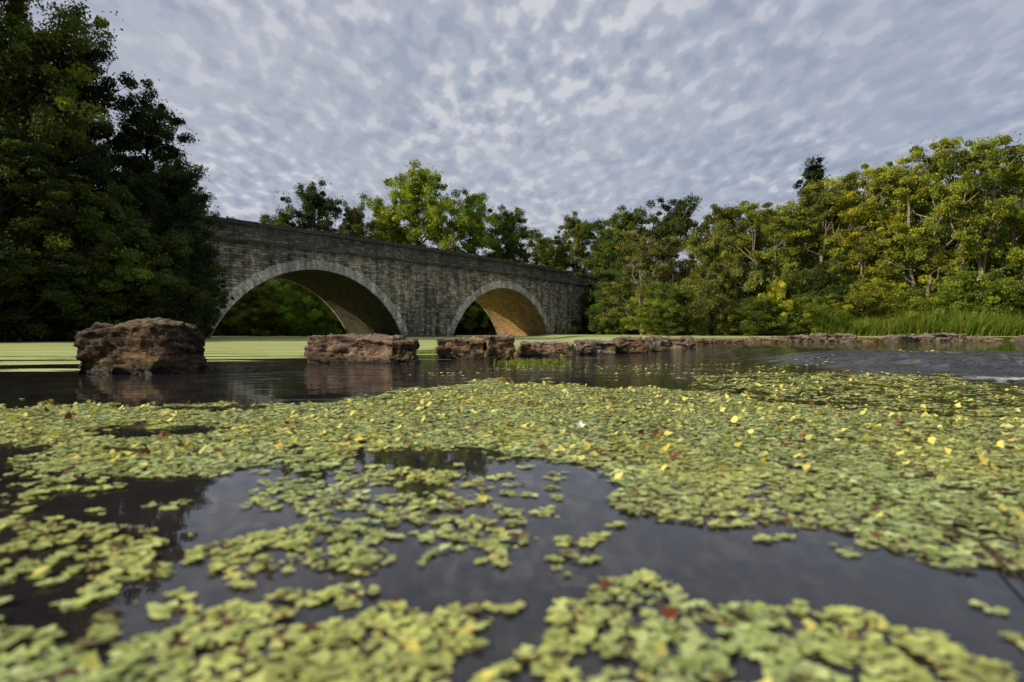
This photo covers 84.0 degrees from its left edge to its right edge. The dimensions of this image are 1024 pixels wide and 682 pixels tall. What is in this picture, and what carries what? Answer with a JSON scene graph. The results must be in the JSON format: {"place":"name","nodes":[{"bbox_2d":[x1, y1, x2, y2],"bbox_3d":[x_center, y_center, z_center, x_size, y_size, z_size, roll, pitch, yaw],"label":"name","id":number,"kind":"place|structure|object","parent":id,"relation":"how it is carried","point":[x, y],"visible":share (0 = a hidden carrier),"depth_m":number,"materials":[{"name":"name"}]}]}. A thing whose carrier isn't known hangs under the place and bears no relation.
{"place":"outdoors","nodes":[
{"label":"outdoors","id":0,"kind":"place"},
{"bbox_2d":[28,294,699,340],"bbox_3d":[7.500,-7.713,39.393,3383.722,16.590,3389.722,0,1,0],"label":"ground","id":1,"kind":"structure","parent":0,"point":[463,332],"depth_m":68.60,"materials":[{"name":"green plant"}]},
{"bbox_2d":[0,35,72,216],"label":"alder tree","id":2,"kind":"object","parent":1,"relation":"on","point":[13,84],"visible":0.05,"depth_m":22.86,"materials":[{"name":"green plant"}]},
{"bbox_2d":[0,214,102,340],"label":"riverside shrub","id":3,"kind":"object","parent":1,"relation":"on","point":[4,235],"visible":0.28,"depth_m":18.36,"materials":[{"name":"green plant"}]},
{"bbox_2d":[1,17,112,220],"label":"alder tree","id":4,"kind":"object","parent":1,"relation":"on","point":[24,87],"depth_m":25.24,"materials":[{"name":"green plant"}]},
{"bbox_2d":[0,206,114,341],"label":"riverside shrub","id":5,"kind":"object","parent":1,"relation":"on","point":[16,282],"visible":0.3,"depth_m":19.12,"materials":[{"name":"green plant"}]},
{"bbox_2d":[0,0,123,285],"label":"alder tree","id":6,"kind":"object","parent":1,"relation":"on","point":[20,59],"visible":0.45,"depth_m":21.03,"materials":[{"name":"green plant"}]},
{"bbox_2d":[13,163,124,339],"bbox_3d":[-17.298,-3.251,21.656,5.493,6.704,5.590,0,1,-15],"label":"riverside shrub","id":7,"kind":"object","parent":1,"relation":"on","point":[83,203],"visible":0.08,"depth_m":21.07,"materials":[{"name":"green plant"}]},
{"bbox_2d":[0,121,145,341],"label":"alder tree","id":8,"kind":"object","parent":1,"relation":"on","point":[21,169],"visible":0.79,"depth_m":18.53,"materials":[{"name":"green plant"}]},
{"bbox_2d":[2,205,171,340],"bbox_3d":[-15.686,-2.372,20.641,5.743,4.916,5.844,0,1,-20],"label":"riverside shrub","id":9,"kind":"object","parent":1,"relation":"on","point":[109,234],"visible":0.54,"depth_m":19.92,"materials":[{"name":"green plant"}]},
{"bbox_2d":[4,5,180,267],"bbox_3d":[-17.483,-6.650,23.452,6.319,13.612,7.158,0,1,-11],"label":"alder tree","id":10,"kind":"object","parent":1,"relation":"on","point":[103,93],"visible":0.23,"depth_m":23.02,"materials":[{"name":"green plant"}]},
{"bbox_2d":[39,180,183,324],"bbox_3d":[-15.168,-3.034,21.579,4.994,6.257,5.081,0,1,27],"label":"riverside shrub","id":11,"kind":"object","parent":1,"relation":"on","point":[113,206],"visible":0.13,"depth_m":21.63,"materials":[{"name":"green plant"}]},
{"bbox_2d":[68,218,211,331],"bbox_3d":[-14.395,-2.280,21.700,4.994,4.693,5.081,0,1,-7],"label":"riverside shrub","id":12,"kind":"object","parent":1,"relation":"on","point":[161,252],"visible":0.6,"depth_m":21.17,"materials":[{"name":"green plant"}]},
{"bbox_2d":[68,75,226,296],"bbox_3d":[-15.963,-5.697,25.022,5.642,11.604,6.392,-1,1,-43],"label":"alder tree","id":13,"kind":"object","parent":1,"relation":"on","point":[150,177],"visible":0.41,"depth_m":24.38,"materials":[{"name":"green plant"}]},
{"bbox_2d":[109,153,218,215],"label":"oak tree","id":14,"kind":"object","parent":1,"relation":"on","point":[189,166],"visible":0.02,"depth_m":49.94,"materials":[{"name":"green plant"}]},
{"bbox_2d":[112,226,227,325],"bbox_3d":[-13.592,-2.293,22.632,4.245,4.693,4.319,1,1,36],"label":"riverside shrub","id":15,"kind":"object","parent":1,"relation":"on","point":[192,277],"visible":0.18,"depth_m":22.99,"materials":[{"name":"green plant"}]},
{"bbox_2d":[136,188,226,305],"bbox_3d":[-15.439,-3.173,23.740,4.827,6.481,4.744,0,1,14],"label":"riverside shrub","id":16,"kind":"object","parent":1,"relation":"on","point":[166,221],"visible":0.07,"depth_m":24.04,"materials":[{"name":"green plant"}]},
{"bbox_2d":[140,158,232,323],"bbox_3d":[-15.496,-4.361,26.368,4.288,8.814,4.858,-1,1,-38],"label":"alder tree","id":17,"kind":"object","parent":1,"relation":"on","point":[172,190],"visible":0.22,"depth_m":26.27,"materials":[{"name":"green plant"}]},
{"bbox_2d":[178,260,236,338],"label":"riverside shrub","id":18,"kind":"object","parent":1,"relation":"on","point":[206,329],"visible":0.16,"depth_m":25.88,"materials":[{"name":"green plant"}]},
{"bbox_2d":[212,302,255,335],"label":"riverside shrub","id":19,"kind":"object","parent":1,"relation":"on","point":[219,331],"visible":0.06,"depth_m":53.44,"materials":[{"name":"green plant"}]},
{"bbox_2d":[218,281,291,335],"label":"riverside shrub","id":20,"kind":"object","parent":1,"relation":"on","point":[232,326],"visible":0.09,"depth_m":56.80,"materials":[{"name":"green plant"}]},
{"bbox_2d":[220,284,297,336],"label":"riverside shrub","id":21,"kind":"object","parent":1,"relation":"on","point":[265,324],"visible":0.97,"depth_m":46.39,"materials":[{"name":"green plant"}]},
{"bbox_2d":[259,206,308,335],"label":"oak tree","id":22,"kind":"object","parent":1,"relation":"on","point":[284,216],"visible":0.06,"depth_m":58.98,"materials":[{"name":"green plant"}]},
{"bbox_2d":[233,278,335,335],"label":"riverside shrub","id":23,"kind":"object","parent":1,"relation":"on","point":[282,282],"visible":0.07,"depth_m":52.47,"materials":[{"name":"green plant"}]},
{"bbox_2d":[265,281,342,335],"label":"riverside shrub","id":24,"kind":"object","parent":1,"relation":"on","point":[313,318],"visible":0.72,"depth_m":47.63,"materials":[{"name":"green plant"}]},
{"bbox_2d":[268,175,348,233],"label":"oak tree","id":25,"kind":"object","parent":1,"relation":"on","point":[311,199],"visible":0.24,"depth_m":60.73,"materials":[{"name":"green plant"}]},
{"bbox_2d":[312,301,346,334],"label":"riverside shrub","id":26,"kind":"object","parent":1,"relation":"on","point":[340,327],"visible":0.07,"depth_m":63.94,"materials":[{"name":"green plant"}]},
{"bbox_2d":[333,199,377,330],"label":"oak tree","id":27,"kind":"object","parent":1,"relation":"on","point":[354,215],"visible":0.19,"depth_m":63.10,"materials":[{"name":"green plant"}]},
{"bbox_2d":[356,193,413,243],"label":"lime tree","id":28,"kind":"object","parent":1,"relation":"on","point":[375,207],"visible":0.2,"depth_m":66.66,"materials":[{"name":"green plant"}]},
{"bbox_2d":[351,159,491,251],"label":"lime tree","id":29,"kind":"object","parent":1,"relation":"on","point":[414,190],"visible":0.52,"depth_m":64.55,"materials":[{"name":"green plant"}]},
{"bbox_2d":[440,186,506,334],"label":"lime tree","id":30,"kind":"object","parent":1,"relation":"on","point":[472,202],"visible":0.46,"depth_m":68.49,"materials":[{"name":"green plant"}]},
{"bbox_2d":[454,309,492,331],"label":"riverside shrub","id":31,"kind":"object","parent":1,"relation":"on","point":[459,327],"visible":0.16,"depth_m":71.03,"materials":[{"name":"green plant"}]},
{"bbox_2d":[467,308,495,333],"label":"riverside shrub","id":32,"kind":"object","parent":1,"relation":"on","point":[485,315],"visible":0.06,"depth_m":68.77,"materials":[{"name":"green plant"}]},
{"bbox_2d":[478,203,548,264],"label":"oak tree","id":33,"kind":"object","parent":1,"relation":"on","point":[514,250],"visible":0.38,"depth_m":70.46,"materials":[{"name":"green plant"}]},
{"bbox_2d":[521,227,578,268],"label":"oak tree","id":34,"kind":"object","parent":1,"relation":"on","point":[540,240],"visible":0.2,"depth_m":82.77,"materials":[{"name":"green plant"}]},
{"bbox_2d":[533,208,603,273],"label":"oak tree","id":35,"kind":"object","parent":1,"relation":"on","point":[574,229],"visible":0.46,"depth_m":73.05,"materials":[{"name":"green plant"}]},
{"bbox_2d":[264,258,903,300],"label":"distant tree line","id":36,"kind":"object","parent":1,"relation":"on","point":[507,259],"depth_m":91.78,"materials":[{"name":"green plant"}]},
{"bbox_2d":[571,283,610,333],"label":"riverside shrub","id":37,"kind":"object","parent":1,"relation":"on","point":[585,321],"visible":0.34,"depth_m":60.34,"materials":[{"name":"green plant"}]},
{"bbox_2d":[572,218,628,277],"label":"oak tree","id":38,"kind":"object","parent":1,"relation":"on","point":[598,228],"visible":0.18,"depth_m":71.00,"materials":[{"name":"green plant"}]},
{"bbox_2d":[583,273,645,334],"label":"riverside shrub","id":39,"kind":"object","parent":1,"relation":"on","point":[611,327],"visible":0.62,"depth_m":49.03,"materials":[{"name":"green plant"}]},
{"bbox_2d":[570,204,682,322],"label":"oak tree","id":40,"kind":"object","parent":1,"relation":"on","point":[629,222],"visible":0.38,"depth_m":55.63,"materials":[{"name":"green plant"}]},
{"bbox_2d":[594,229,684,334],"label":"willow tree","id":41,"kind":"object","parent":1,"relation":"on","point":[659,270],"visible":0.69,"depth_m":43.13,"materials":[{"name":"green plant"}]},
{"bbox_2d":[620,281,682,334],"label":"riverside shrub","id":42,"kind":"object","parent":1,"relation":"on","point":[640,312],"visible":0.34,"depth_m":39.70,"materials":[{"name":"green plant"}]},
{"bbox_2d":[636,282,702,335],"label":"riverside shrub","id":43,"kind":"object","parent":1,"relation":"on","point":[668,307],"visible":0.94,"depth_m":32.07,"materials":[{"name":"green plant"}]},
{"bbox_2d":[634,193,707,319],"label":"oak tree","id":44,"kind":"object","parent":1,"relation":"on","point":[679,222],"visible":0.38,"depth_m":52.01,"materials":[{"name":"green plant"}]},
{"bbox_2d":[670,200,767,318],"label":"oak tree","id":45,"kind":"object","parent":1,"relation":"on","point":[723,215],"visible":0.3,"depth_m":49.27,"materials":[{"name":"green plant"}]},
{"bbox_2d":[673,220,770,335],"bbox_3d":[12.030,-3.515,32.512,5.493,6.928,5.590,1,1,39],"label":"willow shrub","id":46,"kind":"object","parent":1,"relation":"on","point":[706,250],"visible":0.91,"depth_m":32.41,"materials":[{"name":"green plant"}]},
{"bbox_2d":[719,263,794,308],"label":"riverside shrub","id":47,"kind":"object","parent":1,"relation":"on","point":[758,288],"visible":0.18,"depth_m":34.90,"materials":[{"name":"green plant"}]},
{"bbox_2d":[718,294,798,335],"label":"riverside shrub","id":48,"kind":"object","parent":1,"relation":"on","point":[762,310],"visible":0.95,"depth_m":30.17,"materials":[{"name":"green plant"}]},
{"bbox_2d":[748,276,795,332],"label":"yellow leaved shrub","id":49,"kind":"object","parent":1,"relation":"on","point":[776,287],"visible":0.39,"depth_m":30.78,"materials":[{"name":"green plant"}]},
{"bbox_2d":[735,205,809,296],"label":"oak tree","id":50,"kind":"object","parent":1,"relation":"on","point":[769,244],"visible":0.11,"depth_m":54.57,"materials":[{"name":"green plant"}]},
{"bbox_2d":[718,201,829,294],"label":"ash tree","id":51,"kind":"object","parent":1,"relation":"on","point":[775,224],"visible":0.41,"depth_m":42.36,"materials":[{"name":"green plant"}]},
{"bbox_2d":[769,281,815,308],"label":"riverside shrub","id":52,"kind":"object","parent":1,"relation":"on","point":[792,292],"visible":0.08,"depth_m":34.56,"materials":[{"name":"green plant"}]},
{"bbox_2d":[771,261,822,307],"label":"riverside shrub","id":53,"kind":"object","parent":1,"relation":"on","point":[795,276],"visible":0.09,"depth_m":35.89,"materials":[{"name":"green plant"}]},
{"bbox_2d":[767,293,843,335],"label":"riverside shrub","id":54,"kind":"object","parent":1,"relation":"on","point":[792,328],"visible":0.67,"depth_m":30.23,"materials":[{"name":"green plant"}]},
{"bbox_2d":[750,167,863,286],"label":"ash tree","id":55,"kind":"object","parent":1,"relation":"on","point":[822,211],"visible":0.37,"depth_m":40.76,"materials":[{"name":"green plant"}]},
{"bbox_2d":[793,153,831,268],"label":"conifer tree","id":56,"kind":"object","parent":1,"relation":"on","point":[816,170],"visible":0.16,"depth_m":51.50,"materials":[{"name":"green plant"}]},
{"bbox_2d":[784,260,866,317],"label":"riverside shrub","id":57,"kind":"object","parent":1,"relation":"on","point":[823,278],"visible":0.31,"depth_m":34.26,"materials":[{"name":"green plant"}]},
{"bbox_2d":[812,278,880,322],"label":"riverside shrub","id":58,"kind":"object","parent":1,"relation":"on","point":[832,290],"visible":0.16,"depth_m":32.91,"materials":[{"name":"green plant"}]},
{"bbox_2d":[807,191,885,282],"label":"oak tree","id":59,"kind":"object","parent":1,"relation":"on","point":[846,228],"visible":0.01,"depth_m":51.91,"materials":[{"name":"green plant"}]},
{"bbox_2d":[783,155,914,306],"bbox_3d":[24.060,-6.259,40.123,7.071,12.027,8.052,0,1,4],"label":"ash tree","id":60,"kind":"object","parent":1,"relation":"on","point":[846,238],"visible":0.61,"depth_m":38.56,"materials":[{"name":"green plant"}]},
{"bbox_2d":[705,299,1023,335],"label":"reed grass","id":61,"kind":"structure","parent":1,"relation":"on","point":[933,322],"depth_m":29.67,"materials":[{"name":"green plant"}]},
{"bbox_2d":[822,275,930,326],"bbox_3d":[19.884,-1.857,32.229,5.137,3.713,5.930,0,1,6],"label":"riverside shrub","id":62,"kind":"object","parent":1,"relation":"on","point":[868,299],"visible":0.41,"depth_m":31.15,"materials":[{"name":"green plant"}]},
{"bbox_2d":[835,151,945,301],"bbox_3d":[26.336,-6.253,38.403,8.063,12.080,7.221,0,1,-12],"label":"ash tree","id":63,"kind":"object","parent":1,"relation":"on","point":[884,272],"visible":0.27,"depth_m":37.36,"materials":[{"name":"green plant"}]},
{"bbox_2d":[868,283,957,317],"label":"riverside shrub","id":64,"kind":"object","parent":1,"relation":"on","point":[909,294],"visible":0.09,"depth_m":32.93,"materials":[{"name":"green plant"}]},
{"bbox_2d":[859,141,1011,310],"bbox_3d":[26.111,-6.406,36.731,6.843,12.421,7.792,0,1,6],"label":"ash tree","id":65,"kind":"object","parent":1,"relation":"on","point":[927,227],"visible":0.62,"depth_m":35.95,"materials":[{"name":"green plant"}]},
{"bbox_2d":[852,182,1022,287],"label":"oak tree","id":66,"kind":"object","parent":1,"relation":"on","point":[928,215],"visible":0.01,"depth_m":50.26,"materials":[{"name":"green plant"}]},
{"bbox_2d":[897,135,1023,311],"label":"ash tree","id":67,"kind":"object","parent":1,"relation":"on","point":[989,171],"visible":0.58,"depth_m":34.51,"materials":[{"name":"green plant"}]},
{"bbox_2d":[922,262,1023,323],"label":"riverside shrub","id":68,"kind":"object","parent":1,"relation":"on","point":[954,293],"visible":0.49,"depth_m":31.57,"materials":[{"name":"green plant"}]},
{"bbox_2d":[926,167,1023,286],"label":"oak tree","id":69,"kind":"object","parent":1,"relation":"on","point":[1004,192],"visible":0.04,"depth_m":48.76,"materials":[{"name":"green plant"}]},
{"bbox_2d":[930,131,1023,320],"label":"ash tree","id":70,"kind":"object","parent":1,"relation":"on","point":[1016,232],"visible":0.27,"depth_m":35.45,"materials":[{"name":"green plant"}]},
{"bbox_2d":[966,291,1023,315],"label":"riverside shrub","id":71,"kind":"object","parent":1,"relation":"on","point":[1021,306],"visible":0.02,"depth_m":32.95,"materials":[{"name":"green plant"}]},
{"bbox_2d":[987,205,1023,291],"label":"ash tree","id":72,"kind":"object","parent":1,"relation":"on","point":[1015,259],"visible":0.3,"depth_m":33.41,"materials":[{"name":"green plant"}]},
{"bbox_2d":[991,264,1021,316],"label":"riverside shrub","id":73,"kind":"object","parent":1,"relation":"on","point":[1007,275],"visible":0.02,"depth_m":35.27,"materials":[{"name":"green plant"}]},
{"bbox_2d":[997,287,1023,324],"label":"riverside shrub","id":74,"kind":"object","parent":1,"relation":"on","point":[1021,301],"visible":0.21,"depth_m":33.69,"materials":[{"name":"green plant"}]},
{"bbox_2d":[997,188,1023,274],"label":"oak tree","id":75,"kind":"object","parent":1,"relation":"on","point":[1019,204],"visible":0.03,"depth_m":48.20,"materials":[{"name":"green plant"}]},
{"bbox_2d":[0,334,1023,681],"bbox_3d":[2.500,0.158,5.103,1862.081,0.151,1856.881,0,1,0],"label":"river water","id":76,"kind":"structure","parent":0,"point":[714,566],"depth_m":0.91,"materials":[{"name":"grey liquid"}]},
{"bbox_2d":[73,317,209,374],"bbox_3d":[-2.816,0.172,4.324,0.830,0.705,0.623,0,1,-3],"label":"weir stone","id":77,"kind":"object","parent":76,"relation":"in","point":[152,346],"visible":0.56,"depth_m":4.07,"materials":[{"name":"brown stone"}]},
{"bbox_2d":[304,333,406,362],"bbox_3d":[-1.581,0.211,5.920,1.052,0.591,0.696,0,1,1],"label":"weir stone","id":78,"kind":"object","parent":76,"relation":"in","point":[353,348],"visible":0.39,"depth_m":5.62,"materials":[{"name":"brown stone"}]},
{"bbox_2d":[388,339,419,363],"bbox_3d":[-1.099,0.232,5.774,0.342,0.516,0.556,0,1,-6],"label":"weir stone","id":79,"kind":"object","parent":76,"relation":"in","point":[403,351],"visible":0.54,"depth_m":5.55,"materials":[{"name":"brown stone"}]},
{"bbox_2d":[416,349,435,353],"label":"water weed tuft","id":80,"kind":"object","parent":76,"relation":"on","point":[424,352],"visible":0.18,"depth_m":8.21,"materials":[{"name":"green plant"}]},
{"bbox_2d":[435,336,485,358],"bbox_3d":[-0.580,0.213,6.860,0.698,0.551,0.680,0,1,0],"label":"weir stone","id":81,"kind":"object","parent":76,"relation":"in","point":[473,347],"visible":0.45,"depth_m":6.56,"materials":[{"name":"brown stone"}]},
{"bbox_2d":[483,333,515,358],"bbox_3d":[-0.168,0.192,6.818,0.400,0.575,0.691,0,1,-9],"label":"weir stone","id":82,"kind":"object","parent":76,"relation":"in","point":[501,346],"visible":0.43,"depth_m":6.52,"materials":[{"name":"brown stone"}]},
{"bbox_2d":[0,349,1023,681],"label":"floating water plants","id":83,"kind":"object","parent":76,"relation":"on","point":[650,647],"visible":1,"depth_m":0.96,"materials":[{"name":"green plant"}]},
{"bbox_2d":[487,355,588,368],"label":"water weed tuft","id":84,"kind":"object","parent":76,"relation":"on","point":[531,361],"visible":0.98,"depth_m":5.47,"materials":[{"name":"green plant"}]},
{"bbox_2d":[517,341,575,356],"bbox_3d":[0.470,0.233,7.459,0.813,0.477,0.716,0,1,0],"label":"weir stone","id":85,"kind":"object","parent":76,"relation":"in","point":[543,349],"visible":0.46,"depth_m":7.14,"materials":[{"name":"brown stone"}]},
{"bbox_2d":[574,339,616,354],"bbox_3d":[1.176,0.216,8.110,0.584,0.485,0.662,0,1,0],"label":"weir stone","id":86,"kind":"object","parent":76,"relation":"in","point":[593,347],"visible":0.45,"depth_m":7.84,"materials":[{"name":"brown stone"}]},
{"bbox_2d":[612,336,648,352],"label":"weir stone","id":87,"kind":"object","parent":76,"relation":"in","point":[628,344],"visible":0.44,"depth_m":8.35,"materials":[{"name":"brown stone"}]},
{"bbox_2d":[644,336,695,350],"bbox_3d":[2.523,0.183,9.210,0.727,0.539,0.709,0,1,0],"label":"weir stone","id":88,"kind":"object","parent":76,"relation":"in","point":[657,343],"visible":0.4,"depth_m":8.91,"materials":[{"name":"brown stone"}]},
{"bbox_2d":[693,337,743,344],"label":"weir stone","id":89,"kind":"object","parent":76,"relation":"in","point":[713,340],"visible":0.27,"depth_m":9.59,"materials":[{"name":"brown stone"}]},
{"bbox_2d":[743,336,788,341],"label":"weir stone","id":90,"kind":"object","parent":76,"relation":"in","point":[755,339],"visible":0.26,"depth_m":10.17,"materials":[{"name":"brown stone"}]},
{"bbox_2d":[770,334,814,341],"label":"weir stone","id":91,"kind":"object","parent":76,"relation":"in","point":[800,338],"visible":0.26,"depth_m":10.75,"materials":[{"name":"brown stone"}]},
{"bbox_2d":[809,333,856,341],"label":"weir stone","id":92,"kind":"object","parent":76,"relation":"in","point":[834,337],"visible":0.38,"depth_m":10.95,"materials":[{"name":"brown stone"}]},
{"bbox_2d":[856,337,884,341],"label":"weir stone","id":93,"kind":"object","parent":76,"relation":"in","point":[873,339],"visible":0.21,"depth_m":11.09,"materials":[{"name":"brown stone"}]},
{"bbox_2d":[880,334,936,340],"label":"weir stone","id":94,"kind":"object","parent":76,"relation":"in","point":[899,337],"visible":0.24,"depth_m":11.30,"materials":[{"name":"stone"}]},
{"bbox_2d":[909,332,967,340],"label":"weir stone","id":95,"kind":"object","parent":76,"relation":"in","point":[944,336],"visible":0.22,"depth_m":11.90,"materials":[{"name":"brown stone"}]},
{"bbox_2d":[932,521,1023,569],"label":"floating twig","id":96,"kind":"object","parent":76,"relation":"on","point":[982,543],"visible":0.97,"depth_m":0.79,"materials":[{"name":"brown wood"}]},
{"bbox_2d":[966,336,1005,340],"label":"weir stone","id":97,"kind":"object","parent":76,"relation":"in","point":[977,338],"visible":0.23,"depth_m":12.07,"materials":[{"name":"brown stone"}]},
{"bbox_2d":[973,536,1023,544],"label":"floating twig","id":98,"kind":"object","parent":76,"relation":"on","point":[1000,537],"visible":1,"depth_m":0.80,"materials":[{"name":"brown wood"}]},
{"bbox_2d":[979,543,1023,586],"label":"floating twig","id":99,"kind":"object","parent":76,"relation":"on","point":[1007,568],"visible":1,"depth_m":0.71,"materials":[{"name":"brown wood"}]},
{"bbox_2d":[1010,335,1023,340],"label":"weir stone","id":100,"kind":"object","parent":76,"relation":"in","point":[1019,338],"visible":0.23,"depth_m":12.21,"materials":[{"name":"brown stone"}]},
{"bbox_2d":[0,0,1023,280],"label":"sky","id":101,"kind":"structure","parent":0,"point":[551,108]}
]}

